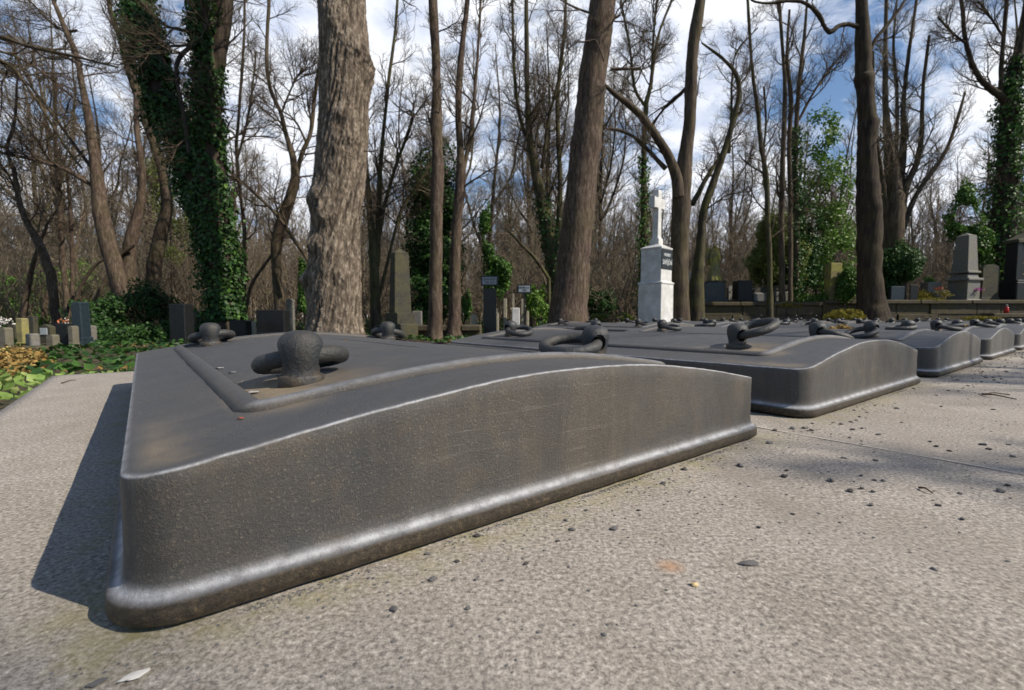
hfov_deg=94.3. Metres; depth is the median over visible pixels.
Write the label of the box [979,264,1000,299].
headstone
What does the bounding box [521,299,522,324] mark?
stone column
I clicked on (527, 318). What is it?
stone column
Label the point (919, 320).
grave cover
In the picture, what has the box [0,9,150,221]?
bare tree
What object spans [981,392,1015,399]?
twig
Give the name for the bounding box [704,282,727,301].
headstone
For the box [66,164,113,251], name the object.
bare tree
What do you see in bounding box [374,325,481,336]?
kerb wall
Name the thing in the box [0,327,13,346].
headstone
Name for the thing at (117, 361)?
ground ivy
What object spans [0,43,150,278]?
bare tree
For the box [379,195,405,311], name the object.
bare tree
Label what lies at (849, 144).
bare tree
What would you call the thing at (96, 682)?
leaf
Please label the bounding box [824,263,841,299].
headstone
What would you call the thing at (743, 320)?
grave cover
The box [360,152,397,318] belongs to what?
bare tree
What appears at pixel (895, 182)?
bare tree
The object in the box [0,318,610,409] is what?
ground
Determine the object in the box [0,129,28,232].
bare tree
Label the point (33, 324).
headstone
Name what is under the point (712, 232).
bare tree
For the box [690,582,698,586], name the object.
yellow seed
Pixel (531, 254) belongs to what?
bare tree
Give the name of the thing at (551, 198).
bare tree
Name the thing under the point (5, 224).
bare tree
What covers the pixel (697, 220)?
bare tree
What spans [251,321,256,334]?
headstone
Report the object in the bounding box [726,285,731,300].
headstone
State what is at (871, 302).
bare tree
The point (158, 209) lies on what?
conifer
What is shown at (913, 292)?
headstone
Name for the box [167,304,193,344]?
headstone
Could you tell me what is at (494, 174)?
bare tree
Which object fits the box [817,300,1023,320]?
retaining wall
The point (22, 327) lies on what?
gravestone
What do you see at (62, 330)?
headstone
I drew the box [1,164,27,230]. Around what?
bare tree
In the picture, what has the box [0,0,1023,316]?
sky
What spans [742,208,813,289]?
yew tree
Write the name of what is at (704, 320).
grave cover
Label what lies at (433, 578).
pebble
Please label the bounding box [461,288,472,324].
ivy bush
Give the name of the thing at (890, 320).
grave cover
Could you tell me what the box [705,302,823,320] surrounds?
retaining wall
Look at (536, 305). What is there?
ivy bush
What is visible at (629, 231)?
bare tree
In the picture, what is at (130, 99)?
bare tree
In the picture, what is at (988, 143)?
bare tree
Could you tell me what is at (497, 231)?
bare tree
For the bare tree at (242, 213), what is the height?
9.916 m
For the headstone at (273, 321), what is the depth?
8.48 m
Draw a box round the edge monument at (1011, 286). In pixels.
[998,233,1023,299]
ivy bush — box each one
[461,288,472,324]
[471,199,512,312]
[525,284,548,326]
[587,279,618,322]
[834,261,856,309]
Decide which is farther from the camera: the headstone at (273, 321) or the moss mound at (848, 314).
the moss mound at (848, 314)
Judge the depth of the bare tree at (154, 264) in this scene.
12.49 m
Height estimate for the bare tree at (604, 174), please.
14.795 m
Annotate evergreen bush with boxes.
[0,265,61,324]
[5,253,108,313]
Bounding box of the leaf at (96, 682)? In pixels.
[85,677,108,686]
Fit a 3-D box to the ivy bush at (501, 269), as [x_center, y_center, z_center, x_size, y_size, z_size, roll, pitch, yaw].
[-0.448,-1.893,11.570,0.987,3.287,0.754,1,4,14]
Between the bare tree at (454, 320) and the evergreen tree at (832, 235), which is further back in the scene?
the evergreen tree at (832, 235)
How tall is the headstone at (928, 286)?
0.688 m
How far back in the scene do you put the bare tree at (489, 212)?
42.86 m
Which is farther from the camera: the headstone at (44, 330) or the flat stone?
the headstone at (44, 330)
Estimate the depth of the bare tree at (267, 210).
27.41 m
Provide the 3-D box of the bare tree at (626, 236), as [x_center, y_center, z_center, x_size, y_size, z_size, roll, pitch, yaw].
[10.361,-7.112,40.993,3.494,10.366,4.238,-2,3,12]
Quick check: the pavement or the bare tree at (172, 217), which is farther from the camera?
the bare tree at (172, 217)
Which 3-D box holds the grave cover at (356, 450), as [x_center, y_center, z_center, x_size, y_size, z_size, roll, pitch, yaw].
[-0.532,0.068,1.732,1.360,0.290,2.226,-3,4,-38]
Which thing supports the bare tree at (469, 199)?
on the ground
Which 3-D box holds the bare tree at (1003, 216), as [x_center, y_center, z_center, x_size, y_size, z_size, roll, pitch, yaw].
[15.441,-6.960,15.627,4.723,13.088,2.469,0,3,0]
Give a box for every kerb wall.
[1,346,58,351]
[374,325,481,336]
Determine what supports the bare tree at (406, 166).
on the ground
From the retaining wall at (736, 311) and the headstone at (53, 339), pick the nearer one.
the headstone at (53, 339)
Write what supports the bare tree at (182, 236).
on the ground
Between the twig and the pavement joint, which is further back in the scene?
the twig
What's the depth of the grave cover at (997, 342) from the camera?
3.85 m
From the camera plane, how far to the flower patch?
14.87 m
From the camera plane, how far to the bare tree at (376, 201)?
29.84 m
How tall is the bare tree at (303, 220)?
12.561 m
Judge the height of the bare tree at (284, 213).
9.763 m
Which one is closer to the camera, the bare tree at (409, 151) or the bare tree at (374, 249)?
the bare tree at (374, 249)
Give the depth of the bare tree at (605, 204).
41.52 m
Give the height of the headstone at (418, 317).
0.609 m
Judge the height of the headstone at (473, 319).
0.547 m
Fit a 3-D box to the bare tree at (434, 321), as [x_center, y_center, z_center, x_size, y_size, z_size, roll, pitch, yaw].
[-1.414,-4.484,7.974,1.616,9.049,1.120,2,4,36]
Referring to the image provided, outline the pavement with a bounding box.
[0,349,1023,689]
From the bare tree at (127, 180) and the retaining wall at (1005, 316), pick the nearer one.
the retaining wall at (1005, 316)
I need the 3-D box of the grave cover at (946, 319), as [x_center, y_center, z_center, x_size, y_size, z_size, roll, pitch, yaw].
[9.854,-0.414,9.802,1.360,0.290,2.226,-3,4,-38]
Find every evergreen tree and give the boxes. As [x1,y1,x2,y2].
[401,138,470,324]
[799,100,856,294]
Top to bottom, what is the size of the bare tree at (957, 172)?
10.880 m
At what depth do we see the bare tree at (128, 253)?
11.93 m
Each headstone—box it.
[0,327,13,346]
[7,323,16,339]
[25,333,40,345]
[27,316,37,332]
[38,324,55,345]
[46,334,60,349]
[55,323,72,348]
[71,302,93,345]
[91,325,96,339]
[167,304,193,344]
[193,313,196,332]
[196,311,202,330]
[229,320,251,336]
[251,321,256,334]
[256,310,289,333]
[286,299,294,330]
[412,311,421,324]
[464,313,470,324]
[471,314,476,324]
[496,308,498,330]
[512,308,519,324]
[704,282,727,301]
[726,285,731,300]
[730,280,754,301]
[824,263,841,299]
[888,286,904,299]
[909,285,917,299]
[920,282,941,297]
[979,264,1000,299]
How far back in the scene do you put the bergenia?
2.68 m
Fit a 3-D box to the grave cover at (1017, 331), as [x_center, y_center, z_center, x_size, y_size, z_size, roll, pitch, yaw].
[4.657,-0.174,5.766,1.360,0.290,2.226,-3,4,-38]
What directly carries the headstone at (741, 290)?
on the terrace
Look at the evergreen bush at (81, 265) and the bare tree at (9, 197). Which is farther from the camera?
the bare tree at (9, 197)
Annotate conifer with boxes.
[144,155,193,303]
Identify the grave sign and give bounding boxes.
[481,276,497,333]
[517,284,530,324]
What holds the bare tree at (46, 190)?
on the ground
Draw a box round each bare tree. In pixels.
[0,0,95,263]
[0,0,114,301]
[0,0,146,310]
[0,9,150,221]
[0,15,109,255]
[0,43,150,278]
[0,70,60,325]
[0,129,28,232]
[0,167,19,288]
[0,167,49,281]
[0,190,32,255]
[1,160,51,256]
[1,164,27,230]
[12,179,55,251]
[19,192,90,317]
[21,71,103,322]
[37,183,69,267]
[44,161,122,259]
[62,122,146,269]
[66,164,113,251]
[74,146,130,249]
[75,0,274,331]
[79,3,240,298]
[87,0,188,293]
[89,45,168,305]
[99,66,190,260]
[102,134,181,271]
[108,139,159,285]
[121,34,271,298]
[144,157,181,248]
[168,207,196,291]
[190,0,297,317]
[226,0,318,309]
[226,123,276,243]
[243,166,298,259]
[260,0,419,334]
[298,202,309,243]
[360,0,452,334]
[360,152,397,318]
[360,155,397,275]
[361,132,404,268]
[369,1,496,317]
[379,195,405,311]
[385,20,520,288]
[387,136,423,225]
[392,138,423,228]
[398,0,476,341]
[403,113,454,319]
[412,89,454,225]
[419,0,513,339]
[424,18,554,269]
[443,128,486,257]
[464,209,480,313]
[470,180,500,254]
[475,177,512,272]
[485,0,617,321]
[485,128,530,278]
[486,176,520,253]
[487,0,576,302]
[490,167,565,319]
[493,20,570,282]
[497,168,540,319]
[499,217,550,315]
[518,158,565,251]
[522,153,565,235]
[536,0,678,323]
[542,75,628,270]
[565,151,615,247]
[568,0,725,320]
[569,7,654,287]
[590,105,631,314]
[595,178,632,292]
[606,0,684,314]
[611,205,637,279]
[617,206,638,278]
[620,154,669,313]
[624,167,669,280]
[688,208,725,279]
[689,5,775,320]
[689,193,717,260]
[708,100,775,277]
[716,173,757,281]
[724,0,795,317]
[730,170,756,278]
[750,0,934,321]
[755,111,841,255]
[755,188,823,229]
[757,0,854,301]
[770,90,876,263]
[815,135,855,265]
[820,157,855,252]
[829,142,905,262]
[849,0,981,299]
[905,168,940,286]
[909,138,972,287]
[911,0,1023,282]
[911,145,986,274]
[926,0,1023,233]
[956,110,995,224]
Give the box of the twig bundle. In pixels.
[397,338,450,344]
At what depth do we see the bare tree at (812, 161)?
30.01 m
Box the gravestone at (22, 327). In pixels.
[16,318,28,344]
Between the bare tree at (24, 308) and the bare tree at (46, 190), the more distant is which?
the bare tree at (46, 190)
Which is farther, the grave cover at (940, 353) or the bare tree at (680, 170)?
the bare tree at (680, 170)
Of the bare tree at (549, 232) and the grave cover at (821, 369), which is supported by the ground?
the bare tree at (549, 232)
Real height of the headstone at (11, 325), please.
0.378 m
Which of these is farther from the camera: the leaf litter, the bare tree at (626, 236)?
the bare tree at (626, 236)
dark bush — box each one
[58,278,166,343]
[112,277,183,332]
[151,317,169,341]
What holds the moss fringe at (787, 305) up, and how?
on the ground
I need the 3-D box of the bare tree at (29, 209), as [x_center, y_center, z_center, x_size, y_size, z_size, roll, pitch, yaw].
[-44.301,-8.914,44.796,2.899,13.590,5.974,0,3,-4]
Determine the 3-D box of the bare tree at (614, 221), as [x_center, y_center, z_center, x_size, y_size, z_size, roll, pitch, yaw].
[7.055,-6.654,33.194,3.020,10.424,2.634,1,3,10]
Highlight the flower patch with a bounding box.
[909,289,952,299]
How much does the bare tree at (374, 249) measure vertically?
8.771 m
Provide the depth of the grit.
0.67 m
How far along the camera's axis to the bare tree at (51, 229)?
27.88 m
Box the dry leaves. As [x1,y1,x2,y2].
[0,344,56,376]
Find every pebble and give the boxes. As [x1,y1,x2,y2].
[390,606,397,612]
[429,576,437,580]
[996,488,1005,492]
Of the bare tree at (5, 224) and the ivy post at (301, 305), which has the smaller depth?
the ivy post at (301, 305)
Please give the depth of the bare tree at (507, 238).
25.97 m
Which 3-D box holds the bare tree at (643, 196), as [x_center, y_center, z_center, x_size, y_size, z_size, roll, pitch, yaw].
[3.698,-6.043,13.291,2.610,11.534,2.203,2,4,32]
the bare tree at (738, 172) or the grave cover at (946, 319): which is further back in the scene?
the bare tree at (738, 172)
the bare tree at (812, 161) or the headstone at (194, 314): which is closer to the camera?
the headstone at (194, 314)
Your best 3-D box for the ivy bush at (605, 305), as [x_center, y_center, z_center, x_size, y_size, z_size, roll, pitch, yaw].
[2.475,-1.114,13.405,0.970,1.516,0.771,-1,4,-17]
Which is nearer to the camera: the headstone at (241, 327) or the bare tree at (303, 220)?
the headstone at (241, 327)
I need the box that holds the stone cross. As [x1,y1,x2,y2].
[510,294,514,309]
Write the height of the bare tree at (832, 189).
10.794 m
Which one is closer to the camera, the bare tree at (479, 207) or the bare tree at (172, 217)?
the bare tree at (479, 207)
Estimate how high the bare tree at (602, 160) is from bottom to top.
15.786 m
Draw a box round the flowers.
[0,316,15,326]
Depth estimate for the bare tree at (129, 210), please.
28.98 m
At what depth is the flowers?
5.98 m
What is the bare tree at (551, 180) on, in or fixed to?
on the ground
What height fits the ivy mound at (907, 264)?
2.942 m
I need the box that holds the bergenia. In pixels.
[0,368,128,400]
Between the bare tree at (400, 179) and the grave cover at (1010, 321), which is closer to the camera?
the grave cover at (1010, 321)
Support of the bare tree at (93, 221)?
on the ground
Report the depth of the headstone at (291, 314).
9.53 m
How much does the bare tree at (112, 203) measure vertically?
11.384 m
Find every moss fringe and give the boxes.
[774,297,804,318]
[918,294,945,317]
[958,304,1002,320]
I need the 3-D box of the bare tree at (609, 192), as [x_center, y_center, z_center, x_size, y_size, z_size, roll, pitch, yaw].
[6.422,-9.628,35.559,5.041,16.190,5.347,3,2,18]
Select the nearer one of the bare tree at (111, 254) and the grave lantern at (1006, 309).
the bare tree at (111, 254)
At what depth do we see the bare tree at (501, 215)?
41.74 m
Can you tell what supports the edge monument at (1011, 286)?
on the terrace
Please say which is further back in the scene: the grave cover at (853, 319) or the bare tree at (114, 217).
the bare tree at (114, 217)
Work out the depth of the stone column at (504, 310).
10.74 m
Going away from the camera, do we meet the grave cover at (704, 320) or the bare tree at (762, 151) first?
the grave cover at (704, 320)
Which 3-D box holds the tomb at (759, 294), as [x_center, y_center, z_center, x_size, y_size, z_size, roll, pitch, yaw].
[7.807,-1.583,15.033,0.607,0.496,0.600,0,3,0]
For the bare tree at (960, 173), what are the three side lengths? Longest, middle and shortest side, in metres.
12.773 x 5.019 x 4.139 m
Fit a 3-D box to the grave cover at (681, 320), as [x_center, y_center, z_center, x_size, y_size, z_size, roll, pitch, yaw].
[4.123,-0.373,9.131,1.360,0.290,2.226,-3,4,-38]
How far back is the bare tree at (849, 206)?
26.95 m
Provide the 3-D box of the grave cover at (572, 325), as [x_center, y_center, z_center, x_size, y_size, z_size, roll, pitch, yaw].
[1.528,-0.254,7.114,1.360,0.290,2.226,-3,4,-38]
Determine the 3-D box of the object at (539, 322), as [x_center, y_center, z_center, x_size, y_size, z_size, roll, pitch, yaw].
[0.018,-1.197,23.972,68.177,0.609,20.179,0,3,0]
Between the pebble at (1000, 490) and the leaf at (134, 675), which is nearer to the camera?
the leaf at (134, 675)
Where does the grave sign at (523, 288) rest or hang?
on the ground
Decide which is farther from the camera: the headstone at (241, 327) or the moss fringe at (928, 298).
the moss fringe at (928, 298)
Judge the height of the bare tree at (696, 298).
8.662 m
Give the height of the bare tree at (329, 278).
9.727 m
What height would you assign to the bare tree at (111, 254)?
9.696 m
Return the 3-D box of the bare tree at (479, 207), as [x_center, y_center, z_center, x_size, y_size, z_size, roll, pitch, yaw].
[-2.697,-6.466,19.095,5.561,11.769,3.343,2,4,28]
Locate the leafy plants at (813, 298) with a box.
[798,290,834,301]
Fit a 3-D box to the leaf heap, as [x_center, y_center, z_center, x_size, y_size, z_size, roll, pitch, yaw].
[2.499,-0.135,3.618,0.314,0.064,0.270,0,3,0]
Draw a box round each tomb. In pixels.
[752,287,766,301]
[773,285,787,301]
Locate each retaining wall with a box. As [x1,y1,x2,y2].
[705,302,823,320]
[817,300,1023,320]
[980,313,1023,320]
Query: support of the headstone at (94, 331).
on the ground
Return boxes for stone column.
[503,299,506,329]
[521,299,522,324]
[526,311,528,325]
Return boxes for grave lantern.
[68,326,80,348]
[1003,304,1008,312]
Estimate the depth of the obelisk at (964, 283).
14.71 m
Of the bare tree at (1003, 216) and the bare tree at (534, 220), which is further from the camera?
the bare tree at (534, 220)
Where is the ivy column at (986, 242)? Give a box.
[936,177,1004,293]
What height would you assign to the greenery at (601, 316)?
0.789 m
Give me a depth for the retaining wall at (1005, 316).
13.64 m
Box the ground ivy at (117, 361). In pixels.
[0,327,502,377]
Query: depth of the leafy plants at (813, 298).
14.60 m
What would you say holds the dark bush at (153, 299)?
on the ground
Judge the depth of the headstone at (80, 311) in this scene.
6.93 m
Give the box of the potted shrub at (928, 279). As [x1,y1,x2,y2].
[921,276,935,281]
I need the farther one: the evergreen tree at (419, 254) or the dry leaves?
the evergreen tree at (419, 254)
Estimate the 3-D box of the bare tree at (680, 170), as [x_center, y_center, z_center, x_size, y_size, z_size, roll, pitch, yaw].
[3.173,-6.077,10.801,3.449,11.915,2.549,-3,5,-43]
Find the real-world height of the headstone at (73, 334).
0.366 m
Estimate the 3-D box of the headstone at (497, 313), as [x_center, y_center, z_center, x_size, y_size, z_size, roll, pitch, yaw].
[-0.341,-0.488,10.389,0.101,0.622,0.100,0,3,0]
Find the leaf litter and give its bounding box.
[30,328,500,371]
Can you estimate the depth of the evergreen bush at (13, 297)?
16.68 m
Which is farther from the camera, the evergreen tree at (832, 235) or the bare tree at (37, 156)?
the bare tree at (37, 156)
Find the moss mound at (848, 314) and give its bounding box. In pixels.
[823,304,866,319]
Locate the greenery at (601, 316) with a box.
[588,305,635,322]
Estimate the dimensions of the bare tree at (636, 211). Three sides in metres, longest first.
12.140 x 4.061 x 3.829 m
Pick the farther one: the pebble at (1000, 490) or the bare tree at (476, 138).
the bare tree at (476, 138)
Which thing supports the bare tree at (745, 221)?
on the ground
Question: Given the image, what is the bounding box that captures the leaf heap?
[827,324,854,328]
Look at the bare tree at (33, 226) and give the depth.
23.93 m
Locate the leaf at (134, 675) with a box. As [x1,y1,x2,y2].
[118,667,149,681]
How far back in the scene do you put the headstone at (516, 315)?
10.50 m
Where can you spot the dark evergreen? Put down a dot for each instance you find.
(814, 267)
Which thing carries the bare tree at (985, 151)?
on the ground
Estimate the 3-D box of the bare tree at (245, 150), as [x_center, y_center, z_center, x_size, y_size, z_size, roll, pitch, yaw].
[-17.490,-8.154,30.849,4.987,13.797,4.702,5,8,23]
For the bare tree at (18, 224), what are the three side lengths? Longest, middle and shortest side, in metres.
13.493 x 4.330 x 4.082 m
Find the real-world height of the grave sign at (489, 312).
1.329 m
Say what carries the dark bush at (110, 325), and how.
on the ground
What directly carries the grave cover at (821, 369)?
on the pavement
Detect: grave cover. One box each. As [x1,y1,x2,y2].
[105,321,756,627]
[451,318,920,416]
[534,318,694,331]
[616,318,742,326]
[623,319,982,375]
[672,318,793,323]
[717,318,833,323]
[726,319,1015,358]
[749,318,855,323]
[780,318,881,321]
[790,318,1023,349]
[837,318,1023,324]
[879,318,1023,323]
[912,318,951,321]
[931,318,1005,321]
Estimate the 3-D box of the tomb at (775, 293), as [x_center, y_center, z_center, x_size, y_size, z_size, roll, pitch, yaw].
[8.452,-1.616,15.031,0.559,0.561,0.600,0,3,0]
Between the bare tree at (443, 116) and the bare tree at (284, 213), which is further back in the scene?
the bare tree at (443, 116)
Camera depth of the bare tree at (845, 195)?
38.97 m
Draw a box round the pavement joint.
[757,426,1023,473]
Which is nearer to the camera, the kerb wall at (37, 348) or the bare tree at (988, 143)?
the kerb wall at (37, 348)
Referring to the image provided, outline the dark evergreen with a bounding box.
[753,188,836,300]
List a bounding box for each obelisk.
[386,249,417,339]
[945,233,983,299]
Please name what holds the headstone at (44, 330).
on the ground
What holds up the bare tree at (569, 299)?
on the ground
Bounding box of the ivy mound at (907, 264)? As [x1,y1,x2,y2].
[882,238,927,299]
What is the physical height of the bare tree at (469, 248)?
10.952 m
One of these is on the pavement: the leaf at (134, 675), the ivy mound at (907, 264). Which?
the leaf at (134, 675)
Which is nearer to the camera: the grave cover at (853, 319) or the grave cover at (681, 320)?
the grave cover at (681, 320)
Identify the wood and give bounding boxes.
[0,154,984,318]
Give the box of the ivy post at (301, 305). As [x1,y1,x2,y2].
[277,256,306,329]
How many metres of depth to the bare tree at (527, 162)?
18.74 m
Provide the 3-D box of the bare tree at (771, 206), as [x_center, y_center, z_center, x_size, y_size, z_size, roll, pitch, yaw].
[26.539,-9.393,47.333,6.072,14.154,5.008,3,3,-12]
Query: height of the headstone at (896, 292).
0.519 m
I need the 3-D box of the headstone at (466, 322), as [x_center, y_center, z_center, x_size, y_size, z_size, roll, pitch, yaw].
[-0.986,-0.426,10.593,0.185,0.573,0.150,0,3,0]
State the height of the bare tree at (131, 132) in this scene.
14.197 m
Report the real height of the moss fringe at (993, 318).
0.835 m
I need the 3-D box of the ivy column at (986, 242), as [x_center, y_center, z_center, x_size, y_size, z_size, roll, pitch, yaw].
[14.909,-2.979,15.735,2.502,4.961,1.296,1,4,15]
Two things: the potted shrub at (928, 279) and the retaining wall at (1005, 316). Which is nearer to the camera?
the retaining wall at (1005, 316)
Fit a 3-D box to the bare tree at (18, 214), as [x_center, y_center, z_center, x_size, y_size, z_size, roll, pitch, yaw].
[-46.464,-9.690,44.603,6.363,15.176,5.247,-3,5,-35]
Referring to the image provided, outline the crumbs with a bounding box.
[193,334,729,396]
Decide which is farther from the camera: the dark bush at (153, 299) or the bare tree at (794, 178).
the bare tree at (794, 178)
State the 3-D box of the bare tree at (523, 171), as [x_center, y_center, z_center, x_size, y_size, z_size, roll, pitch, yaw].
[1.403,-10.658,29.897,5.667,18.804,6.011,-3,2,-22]
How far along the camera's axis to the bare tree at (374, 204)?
32.64 m
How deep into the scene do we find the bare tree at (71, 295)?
12.34 m
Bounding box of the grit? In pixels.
[4,353,1023,689]
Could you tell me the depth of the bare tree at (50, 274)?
10.63 m
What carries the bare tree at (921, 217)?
on the ground
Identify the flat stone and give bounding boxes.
[738,560,758,565]
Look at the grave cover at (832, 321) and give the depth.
10.29 m
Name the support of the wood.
on the ground
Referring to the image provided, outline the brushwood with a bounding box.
[0,117,1023,329]
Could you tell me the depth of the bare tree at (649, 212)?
27.96 m
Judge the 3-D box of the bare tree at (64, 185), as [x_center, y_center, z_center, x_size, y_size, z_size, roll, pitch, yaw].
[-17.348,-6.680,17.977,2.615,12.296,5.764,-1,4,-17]
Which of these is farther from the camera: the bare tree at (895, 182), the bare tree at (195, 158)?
the bare tree at (895, 182)
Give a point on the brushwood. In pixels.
(262, 291)
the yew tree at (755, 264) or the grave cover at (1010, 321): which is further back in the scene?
the yew tree at (755, 264)
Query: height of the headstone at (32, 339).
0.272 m
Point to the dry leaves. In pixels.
(7, 357)
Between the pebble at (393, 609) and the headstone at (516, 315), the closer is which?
the pebble at (393, 609)
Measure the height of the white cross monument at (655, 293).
3.223 m
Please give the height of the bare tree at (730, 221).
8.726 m
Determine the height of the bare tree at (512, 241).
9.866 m
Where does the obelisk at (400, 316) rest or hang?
on the ground
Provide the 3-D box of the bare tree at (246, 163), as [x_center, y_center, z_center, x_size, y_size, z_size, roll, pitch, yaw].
[-14.148,-7.009,21.659,3.208,12.535,6.044,1,4,22]
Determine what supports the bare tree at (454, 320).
on the ground
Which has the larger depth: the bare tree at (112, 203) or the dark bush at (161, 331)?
the bare tree at (112, 203)
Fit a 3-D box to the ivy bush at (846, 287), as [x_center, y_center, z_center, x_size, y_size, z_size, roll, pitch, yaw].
[10.078,-1.461,14.096,0.938,2.124,1.084,0,3,0]
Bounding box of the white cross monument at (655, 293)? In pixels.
[638,189,673,321]

